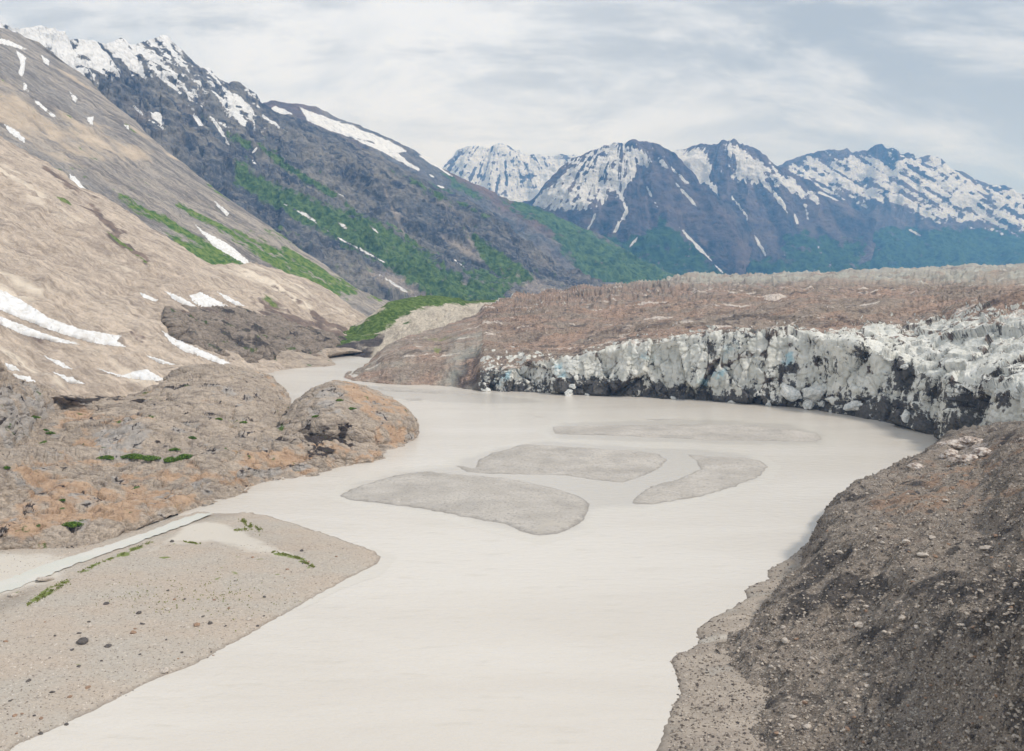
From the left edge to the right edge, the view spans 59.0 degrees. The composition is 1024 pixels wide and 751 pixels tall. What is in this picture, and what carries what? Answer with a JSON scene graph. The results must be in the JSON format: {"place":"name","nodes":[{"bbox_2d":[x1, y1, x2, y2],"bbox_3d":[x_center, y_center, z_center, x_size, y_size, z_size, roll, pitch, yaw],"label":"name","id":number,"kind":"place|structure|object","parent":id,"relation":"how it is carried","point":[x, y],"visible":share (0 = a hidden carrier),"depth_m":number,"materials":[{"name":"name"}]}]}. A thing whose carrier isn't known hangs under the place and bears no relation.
{"place":"outdoors","nodes":[
{"label":"outdoors","id":0,"kind":"place"},
{"bbox_2d":[0,360,64,534],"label":"rock cliff","id":1,"kind":"structure","parent":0,"point":[22,401],"depth_m":505.58,"materials":[{"name":"grey stone"}]},
{"bbox_2d":[0,513,211,592],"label":"stream","id":2,"kind":"structure","parent":0,"point":[18,581],"depth_m":332.44,"materials":[{"name":"grey liquid"}]},
{"bbox_2d":[33,363,290,451],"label":"rock hill","id":3,"kind":"structure","parent":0,"point":[183,403],"depth_m":552.37,"materials":[{"name":"brown stone"}]},
{"bbox_2d":[0,136,366,396],"bbox_3d":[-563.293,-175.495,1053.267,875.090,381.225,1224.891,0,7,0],"label":"scree slope","id":4,"kind":"structure","parent":0,"point":[73,253],"depth_m":913.80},
{"bbox_2d":[5,363,18,370],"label":"snow patch","id":5,"kind":"object","parent":4,"relation":"on","point":[11,367],"visible":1,"depth_m":625.27,"materials":[{"name":"white snow"}]},
{"bbox_2d":[13,374,35,381],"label":"snow patch","id":6,"kind":"object","parent":4,"relation":"on","point":[27,379],"visible":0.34,"depth_m":622.15,"materials":[{"name":"white snow"}]},
{"bbox_2d":[0,316,78,344],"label":"snow patch","id":7,"kind":"object","parent":4,"relation":"on","point":[19,328],"visible":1,"depth_m":700.16,"materials":[{"name":"white snow"}]},
{"bbox_2d":[45,356,71,368],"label":"snow patch","id":8,"kind":"object","parent":4,"relation":"on","point":[58,362],"visible":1,"depth_m":669.16,"materials":[{"name":"white snow"}]},
{"bbox_2d":[0,290,125,346],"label":"snow patch","id":9,"kind":"object","parent":4,"relation":"on","point":[16,307],"visible":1,"depth_m":723.80,"materials":[{"name":"white snow"}]},
{"bbox_2d":[54,372,84,383],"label":"snow patch","id":10,"kind":"object","parent":4,"relation":"on","point":[71,380],"visible":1,"depth_m":653.11,"materials":[{"name":"white snow"}]},
{"bbox_2d":[97,368,162,380],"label":"snow patch","id":11,"kind":"object","parent":4,"relation":"on","point":[145,374],"visible":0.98,"depth_m":715.34,"materials":[{"name":"white snow"}]},
{"bbox_2d":[140,293,157,300],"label":"snow patch","id":12,"kind":"object","parent":4,"relation":"on","point":[148,297],"visible":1,"depth_m":897.60,"materials":[{"name":"white snow"}]},
{"bbox_2d":[147,355,174,364],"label":"snow patch","id":13,"kind":"object","parent":4,"relation":"on","point":[159,360],"visible":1,"depth_m":779.35,"materials":[{"name":"white snow"}]},
{"bbox_2d":[165,291,194,306],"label":"snow patch","id":14,"kind":"object","parent":4,"relation":"on","point":[179,299],"visible":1,"depth_m":934.21,"materials":[{"name":"white snow"}]},
{"bbox_2d":[162,331,229,364],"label":"snow patch","id":15,"kind":"object","parent":4,"relation":"on","point":[183,346],"visible":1,"depth_m":835.19,"materials":[{"name":"white snow"}]},
{"bbox_2d":[190,292,224,306],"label":"snow patch","id":16,"kind":"object","parent":4,"relation":"on","point":[201,299],"visible":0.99,"depth_m":976.70,"materials":[{"name":"white snow"}]},
{"bbox_2d":[219,293,243,305],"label":"snow patch","id":17,"kind":"object","parent":4,"relation":"on","point":[227,298],"visible":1,"depth_m":1031.02,"materials":[{"name":"white snow"}]},
{"bbox_2d":[0,512,380,750],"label":"gravel bar","id":18,"kind":"object","parent":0,"point":[218,531],"visible":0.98,"depth_m":290.05,"materials":[{"name":"beige gravel"}]},
{"bbox_2d":[7,593,18,596],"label":"boulder","id":19,"kind":"object","parent":18,"relation":"on","point":[13,595],"visible":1,"depth_m":294.31,"materials":[{"name":"stone"}]},
{"bbox_2d":[36,577,54,580],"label":"boulder","id":20,"kind":"object","parent":18,"relation":"on","point":[45,578],"visible":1,"depth_m":308.29,"materials":[{"name":"stone"}]},
{"bbox_2d":[76,637,87,644],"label":"boulder","id":21,"kind":"object","parent":18,"relation":"on","point":[82,640],"visible":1,"depth_m":258.24,"materials":[{"name":"stone"}]},
{"bbox_2d":[159,666,168,672],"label":"boulder","id":22,"kind":"object","parent":18,"relation":"on","point":[164,669],"visible":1,"depth_m":243.03,"materials":[{"name":"stone"}]},
{"bbox_2d":[26,518,314,631],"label":"grass","id":23,"kind":"structure","parent":18,"relation":"on","point":[243,520],"depth_m":310.06,"materials":[{"name":"green plant"}]},
{"bbox_2d":[0,543,375,749],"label":"gravel","id":24,"kind":"structure","parent":18,"relation":"on","point":[121,638],"depth_m":263.75,"materials":[{"name":"beige gravel"}]},
{"bbox_2d":[0,434,385,549],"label":"shore rock","id":25,"kind":"object","parent":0,"point":[117,496],"visible":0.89,"depth_m":420.53,"materials":[{"name":"brown stone"}]},
{"bbox_2d":[61,521,83,526],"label":"shrub","id":26,"kind":"object","parent":25,"relation":"on","point":[72,524],"visible":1,"depth_m":358.26,"materials":[{"name":"green plant"}]},
{"bbox_2d":[96,455,114,459],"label":"shrub","id":27,"kind":"object","parent":25,"relation":"on","point":[108,457],"visible":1,"depth_m":459.14,"materials":[{"name":"green plant"}]},
{"bbox_2d":[120,453,143,458],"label":"shrub","id":28,"kind":"object","parent":25,"relation":"on","point":[134,456],"visible":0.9,"depth_m":451.65,"materials":[{"name":"green plant"}]},
{"bbox_2d":[138,455,161,460],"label":"shrub","id":29,"kind":"object","parent":25,"relation":"on","point":[148,457],"visible":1,"depth_m":440.85,"materials":[{"name":"green plant"}]},
{"bbox_2d":[163,457,182,462],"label":"shrub","id":30,"kind":"object","parent":25,"relation":"on","point":[170,459],"visible":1,"depth_m":442.69,"materials":[{"name":"green plant"}]},
{"bbox_2d":[177,453,192,458],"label":"shrub","id":31,"kind":"object","parent":25,"relation":"on","point":[184,456],"visible":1,"depth_m":444.77,"materials":[{"name":"green plant"}]},
{"bbox_2d":[0,28,389,316],"bbox_3d":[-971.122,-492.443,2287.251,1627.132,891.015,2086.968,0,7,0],"label":"mountain slope","id":32,"kind":"structure","parent":0,"point":[139,172],"depth_m":2078.74,"materials":[{"name":"grey stone"}]},
{"bbox_2d":[0,38,25,48],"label":"snow patch","id":33,"kind":"object","parent":32,"relation":"on","point":[7,42],"visible":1,"depth_m":2411.73,"materials":[{"name":"white snow"}]},
{"bbox_2d":[4,124,24,142],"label":"snow patch","id":34,"kind":"object","parent":32,"relation":"on","point":[14,132],"visible":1,"depth_m":1761.44,"materials":[{"name":"white snow"}]},
{"bbox_2d":[16,51,25,75],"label":"snow patch","id":35,"kind":"object","parent":32,"relation":"on","point":[22,57],"visible":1,"depth_m":2305.94,"materials":[{"name":"white snow"}]},
{"bbox_2d":[34,99,54,116],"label":"snow patch","id":36,"kind":"object","parent":32,"relation":"on","point":[42,107],"visible":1,"depth_m":2029.98,"materials":[{"name":"white snow"}]},
{"bbox_2d":[41,55,49,64],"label":"snow patch","id":37,"kind":"object","parent":32,"relation":"on","point":[46,61],"visible":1,"depth_m":2478.54,"materials":[{"name":"white snow"}]},
{"bbox_2d":[70,92,77,101],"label":"snow patch","id":38,"kind":"object","parent":32,"relation":"on","point":[74,98],"visible":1,"depth_m":2299.45,"materials":[{"name":"white snow"}]},
{"bbox_2d":[69,174,83,187],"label":"snow patch","id":39,"kind":"object","parent":32,"relation":"on","point":[75,180],"visible":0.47,"depth_m":1703.89,"materials":[{"name":"white snow"}]},
{"bbox_2d":[87,116,93,124],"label":"snow patch","id":40,"kind":"object","parent":32,"relation":"on","point":[90,120],"visible":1,"depth_m":2143.67,"materials":[{"name":"white snow"}]},
{"bbox_2d":[214,201,228,215],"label":"snow patch","id":41,"kind":"object","parent":32,"relation":"on","point":[224,211],"visible":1,"depth_m":2153.43,"materials":[{"name":"white snow"}]},
{"bbox_2d":[195,224,249,263],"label":"snow patch","id":42,"kind":"object","parent":32,"relation":"on","point":[223,246],"visible":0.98,"depth_m":1873.43,"materials":[{"name":"white snow"}]},
{"bbox_2d":[161,305,346,363],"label":"rock bluff","id":43,"kind":"structure","parent":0,"point":[247,336],"depth_m":934.35,"materials":[{"name":"grey stone"}]},
{"bbox_2d":[0,22,615,300],"bbox_3d":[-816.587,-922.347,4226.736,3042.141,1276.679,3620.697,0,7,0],"label":"mountain ridge","id":44,"kind":"structure","parent":0,"point":[368,221],"depth_m":4006.01,"materials":[{"name":"grey stone"}]},
{"bbox_2d":[276,347,361,369],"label":"gravel bar","id":45,"kind":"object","parent":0,"point":[289,359],"depth_m":950.78,"materials":[{"name":"beige gravel"}]},
{"bbox_2d":[276,380,419,453],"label":"rock knob","id":46,"kind":"object","parent":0,"point":[379,420],"visible":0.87,"depth_m":544.57,"materials":[{"name":"brown stone"}]},
{"bbox_2d":[402,398,422,400],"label":"gravel bar","id":47,"kind":"object","parent":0,"point":[415,399],"visible":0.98,"depth_m":717.11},
{"bbox_2d":[336,295,497,357],"bbox_3d":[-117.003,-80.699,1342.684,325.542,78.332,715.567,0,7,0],"label":"moraine","id":48,"kind":"structure","parent":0,"point":[374,333],"depth_m":1176.14,"materials":[{"name":"beige gravel"}]},
{"bbox_2d":[263,100,674,283],"bbox_3d":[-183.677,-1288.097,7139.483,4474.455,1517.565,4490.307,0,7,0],"label":"mountain ridge","id":49,"kind":"structure","parent":0,"point":[567,245],"depth_m":6769.82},
{"bbox_2d":[10,355,936,750],"bbox_3d":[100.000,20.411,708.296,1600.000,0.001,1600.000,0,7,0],"label":"water","id":50,"kind":"structure","parent":0,"point":[442,635],"depth_m":281.60,"materials":[{"name":"beige liquid"}]},
{"bbox_2d":[295,546,397,609],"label":"shoal","id":51,"kind":"structure","parent":50,"relation":"on","point":[385,562],"depth_m":317.06,"materials":[{"name":"beige liquid"}]},
{"bbox_2d":[357,383,561,405],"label":"shoal","id":52,"kind":"structure","parent":50,"relation":"on","point":[476,398],"depth_m":729.22,"materials":[{"name":"beige sand"}]},
{"bbox_2d":[340,471,589,534],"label":"gravel bar","id":53,"kind":"object","parent":50,"relation":"on","point":[530,508],"visible":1,"depth_m":416.77,"materials":[{"name":"grey gravel"}]},
{"bbox_2d":[481,387,490,391],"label":"ice block","id":54,"kind":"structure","parent":50,"relation":"in","point":[487,389],"depth_m":761.76,"materials":[{"name":"white ice"}]},
{"bbox_2d":[327,438,780,544],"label":"shoal","id":55,"kind":"structure","parent":50,"relation":"on","point":[602,498],"depth_m":448.96,"materials":[{"name":"beige liquid"}]},
{"bbox_2d":[457,444,666,481],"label":"gravel bar","id":56,"kind":"object","parent":55,"relation":"on","point":[600,464],"visible":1,"depth_m":491.87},
{"bbox_2d":[632,454,767,503],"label":"gravel bar","id":57,"kind":"object","parent":55,"relation":"on","point":[713,475],"visible":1,"depth_m":454.39,"materials":[{"name":"grey gravel"}]},
{"bbox_2d":[564,389,572,395],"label":"ice block","id":58,"kind":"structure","parent":50,"relation":"in","point":[568,392],"depth_m":738.83,"materials":[{"name":"white ice"}]},
{"bbox_2d":[536,417,835,448],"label":"shoal","id":59,"kind":"structure","parent":50,"relation":"on","point":[828,439],"depth_m":568.33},
{"bbox_2d":[553,424,820,441],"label":"gravel bar","id":60,"kind":"object","parent":59,"relation":"on","point":[723,432],"visible":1,"depth_m":579.08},
{"bbox_2d":[803,398,814,409],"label":"ice block","id":61,"kind":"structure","parent":50,"relation":"in","point":[808,403],"depth_m":670.24,"materials":[{"name":"white ice"}]},
{"bbox_2d":[443,143,578,201],"bbox_3d":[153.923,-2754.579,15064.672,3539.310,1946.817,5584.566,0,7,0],"label":"mountain","id":62,"kind":"structure","parent":0,"point":[505,171],"depth_m":13783.78,"materials":[{"name":"white snow"}]},
{"bbox_2d":[0,0,1023,193],"label":"sky","id":63,"kind":"structure","parent":0,"point":[785,80],"materials":[{"name":"white"}]},
{"bbox_2d":[523,139,751,274],"bbox_3d":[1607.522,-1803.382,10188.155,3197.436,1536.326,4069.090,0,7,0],"label":"mountain","id":64,"kind":"structure","parent":0,"point":[660,207],"depth_m":9119.31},
{"bbox_2d":[647,418,689,420],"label":"gravel bar","id":65,"kind":"object","parent":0,"point":[677,419],"visible":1,"depth_m":628.35,"materials":[{"name":"grey gravel"}]},
{"bbox_2d":[344,263,1023,439],"bbox_3d":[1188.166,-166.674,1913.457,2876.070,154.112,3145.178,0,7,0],"label":"glacier","id":66,"kind":"object","parent":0,"point":[952,336],"visible":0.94,"depth_m":742.71,"materials":[{"name":"grey ice"}]},
{"bbox_2d":[780,384,801,401],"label":"ice block","id":67,"kind":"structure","parent":66,"relation":"on","point":[790,393],"depth_m":675.43,"materials":[{"name":"white ice"}]},
{"bbox_2d":[801,385,826,401],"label":"ice block","id":68,"kind":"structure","parent":66,"relation":"on","point":[814,394],"depth_m":667.51,"materials":[{"name":"white ice"}]},
{"bbox_2d":[817,400,824,406],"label":"ice block","id":69,"kind":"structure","parent":66,"relation":"on","point":[821,403],"depth_m":665.91,"materials":[{"name":"white ice"}]},
{"bbox_2d":[843,401,862,410],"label":"ice block","id":70,"kind":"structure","parent":66,"relation":"on","point":[853,405],"depth_m":640.55,"materials":[{"name":"white ice"}]},
{"bbox_2d":[900,364,908,368],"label":"ice block","id":71,"kind":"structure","parent":66,"relation":"on","point":[904,366],"depth_m":613.82,"materials":[{"name":"white ice"}]},
{"bbox_2d":[900,409,909,422],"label":"ice block","id":72,"kind":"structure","parent":66,"relation":"on","point":[905,416],"depth_m":591.51,"materials":[{"name":"white ice"}]},
{"bbox_2d":[656,542,807,750],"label":"shore","id":73,"kind":"structure","parent":0,"point":[665,743],"depth_m":231.83,"materials":[{"name":"gravel"}]},
{"bbox_2d":[668,547,801,750],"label":"rubble","id":74,"kind":"object","parent":73,"relation":"on","point":[709,736],"visible":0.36,"depth_m":223.47,"materials":[{"name":"grey gravel"}]},
{"bbox_2d":[673,138,876,274],"bbox_3d":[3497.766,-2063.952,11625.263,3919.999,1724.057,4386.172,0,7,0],"label":"mountain","id":75,"kind":"structure","parent":0,"point":[799,223],"depth_m":10407.93,"materials":[{"name":"stone"}]},
{"bbox_2d":[716,420,1023,750],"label":"rubble mound","id":76,"kind":"object","parent":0,"point":[1004,435],"visible":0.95,"depth_m":237.68,"materials":[{"name":"gravel"}]},
{"bbox_2d":[782,637,788,643],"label":"boulder","id":77,"kind":"object","parent":76,"relation":"on","point":[785,640],"visible":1,"depth_m":242.76,"materials":[{"name":"stone"}]},
{"bbox_2d":[803,724,810,728],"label":"stone","id":78,"kind":"object","parent":76,"relation":"on","point":[807,726],"visible":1,"depth_m":203.63,"materials":[{"name":"white stone"}]},
{"bbox_2d":[854,622,863,627],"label":"boulder","id":79,"kind":"object","parent":76,"relation":"on","point":[858,624],"visible":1,"depth_m":240.04,"materials":[{"name":"stone"}]},
{"bbox_2d":[731,441,1023,750],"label":"rubble","id":80,"kind":"object","parent":76,"relation":"on","point":[1009,703],"visible":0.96,"depth_m":209.72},
{"bbox_2d":[898,615,904,620],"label":"boulder","id":81,"kind":"object","parent":76,"relation":"on","point":[901,618],"visible":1,"depth_m":224.90,"materials":[{"name":"stone"}]},
{"bbox_2d":[901,539,909,543],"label":"boulder","id":82,"kind":"object","parent":76,"relation":"on","point":[904,541],"visible":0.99,"depth_m":266.48,"materials":[{"name":"stone"}]},
{"bbox_2d":[906,462,924,469],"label":"rock","id":83,"kind":"object","parent":76,"relation":"on","point":[916,466],"visible":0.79,"depth_m":395.26,"materials":[{"name":"grey stone"}]},
{"bbox_2d":[916,552,928,556],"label":"boulder","id":84,"kind":"object","parent":76,"relation":"on","point":[921,554],"visible":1,"depth_m":253.90,"materials":[{"name":"stone"}]},
{"bbox_2d":[938,448,960,458],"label":"rock","id":85,"kind":"object","parent":76,"relation":"on","point":[950,452],"visible":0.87,"depth_m":401.75,"materials":[{"name":"grey stone"}]},
{"bbox_2d":[937,439,971,449],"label":"rock","id":86,"kind":"object","parent":76,"relation":"on","point":[955,443],"visible":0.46,"depth_m":429.75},
{"bbox_2d":[957,454,977,463],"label":"rock","id":87,"kind":"object","parent":76,"relation":"on","point":[964,458],"visible":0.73,"depth_m":386.77,"materials":[{"name":"grey stone"}]},
{"bbox_2d":[958,436,982,444],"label":"rock","id":88,"kind":"object","parent":76,"relation":"on","point":[969,440],"visible":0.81,"depth_m":427.95,"materials":[{"name":"grey stone"}]},
{"bbox_2d":[973,447,990,456],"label":"rock","id":89,"kind":"object","parent":76,"relation":"on","point":[981,451],"visible":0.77,"depth_m":388.63,"materials":[{"name":"grey stone"}]},
{"bbox_2d":[979,545,991,550],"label":"boulder","id":90,"kind":"object","parent":76,"relation":"on","point":[985,547],"visible":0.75,"depth_m":243.66,"materials":[{"name":"stone"}]},
{"bbox_2d":[778,144,1023,269],"bbox_3d":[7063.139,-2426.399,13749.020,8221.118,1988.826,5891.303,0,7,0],"label":"mountain","id":91,"kind":"structure","parent":0,"point":[927,210],"depth_m":12351.66,"materials":[{"name":"white snow"}]}
]}

